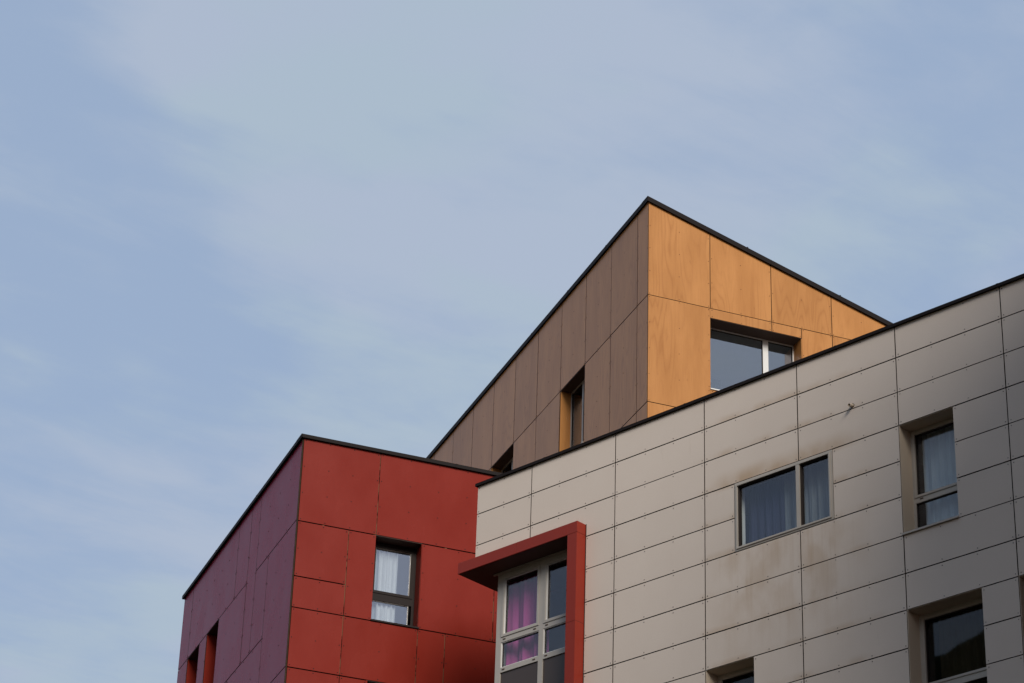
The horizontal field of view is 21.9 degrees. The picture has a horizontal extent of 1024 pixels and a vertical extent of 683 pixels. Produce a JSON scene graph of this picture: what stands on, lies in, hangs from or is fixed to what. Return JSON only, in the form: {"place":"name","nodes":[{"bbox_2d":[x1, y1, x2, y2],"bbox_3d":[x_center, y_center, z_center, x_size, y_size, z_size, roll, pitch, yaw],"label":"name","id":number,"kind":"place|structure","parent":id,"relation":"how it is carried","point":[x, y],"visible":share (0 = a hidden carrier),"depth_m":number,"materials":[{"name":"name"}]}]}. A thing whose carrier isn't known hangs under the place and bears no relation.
{"place":"outdoors","nodes":[
{"label":"outdoors","id":0,"kind":"place"},
{"bbox_2d":[177,433,501,682],"bbox_3d":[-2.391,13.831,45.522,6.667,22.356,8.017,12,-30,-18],"label":"apartment block","id":1,"kind":"structure","parent":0,"point":[332,561],"depth_m":46.39,"materials":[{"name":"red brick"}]},
{"bbox_2d":[186,645,198,682],"bbox_3d":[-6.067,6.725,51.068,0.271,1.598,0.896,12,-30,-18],"label":"window","id":2,"kind":"structure","parent":1,"relation":"in","point":[192,664],"depth_m":51.65,"materials":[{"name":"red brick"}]},
{"bbox_2d":[203,620,218,682],"bbox_3d":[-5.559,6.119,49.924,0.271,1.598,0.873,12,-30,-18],"label":"window","id":3,"kind":"structure","parent":1,"relation":"in","point":[211,645],"depth_m":50.39,"materials":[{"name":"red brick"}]},
{"bbox_2d":[370,535,422,629],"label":"window","id":4,"kind":"structure","parent":1,"relation":"in","point":[397,562],"depth_m":46.41,"materials":[{"name":"white glass"}]},
{"bbox_2d":[0,0,1023,682],"label":"sky","id":5,"kind":"structure","parent":0,"point":[232,231],"materials":[{"name":"blue"}]},
{"bbox_2d":[426,196,892,472],"bbox_3d":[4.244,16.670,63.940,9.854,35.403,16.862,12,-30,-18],"label":"apartment block","id":6,"kind":"structure","parent":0,"point":[658,307],"depth_m":64.35,"materials":[{"name":"brown wood"}]},
{"bbox_2d":[491,443,513,472],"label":"window","id":7,"kind":"structure","parent":6,"relation":"in","point":[504,464],"depth_m":70.93,"materials":[{"name":"black glass"}]},
{"bbox_2d":[710,318,801,390],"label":"window","id":8,"kind":"structure","parent":6,"relation":"in","point":[738,353],"depth_m":64.88,"materials":[{"name":"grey glass"}]},
{"label":"ground","id":9,"kind":"structure","parent":0,"visible":0},
{"bbox_2d":[458,273,1023,682],"bbox_3d":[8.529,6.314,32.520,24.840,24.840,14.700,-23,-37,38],"label":"apartment block","id":10,"kind":"structure","parent":9,"relation":"on","point":[851,511],"depth_m":38.56,"materials":[{"name":"concrete"}]},
{"bbox_2d":[493,549,566,682],"bbox_3d":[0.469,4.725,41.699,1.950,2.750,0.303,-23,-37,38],"label":"window","id":11,"kind":"structure","parent":10,"relation":"in","point":[525,635],"depth_m":42.03,"materials":[{"name":"purple glass"}]},
{"bbox_2d":[705,656,754,682],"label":"window","id":12,"kind":"structure","parent":10,"relation":"in","point":[741,671],"depth_m":38.55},
{"bbox_2d":[899,406,960,535],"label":"window","id":13,"kind":"structure","parent":10,"relation":"in","point":[940,497],"depth_m":37.49,"materials":[{"name":"glass"}]},
{"bbox_2d":[906,587,988,682],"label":"window","id":14,"kind":"structure","parent":10,"relation":"in","point":[946,637],"depth_m":36.16,"materials":[{"name":"black glass"}]},
{"bbox_2d":[1018,575,1023,654],"bbox_3d":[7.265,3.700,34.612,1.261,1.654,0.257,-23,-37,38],"label":"window","id":15,"kind":"structure","parent":10,"relation":"in","point":[1021,578],"depth_m":35.15,"materials":[{"name":"grey"}]}
]}

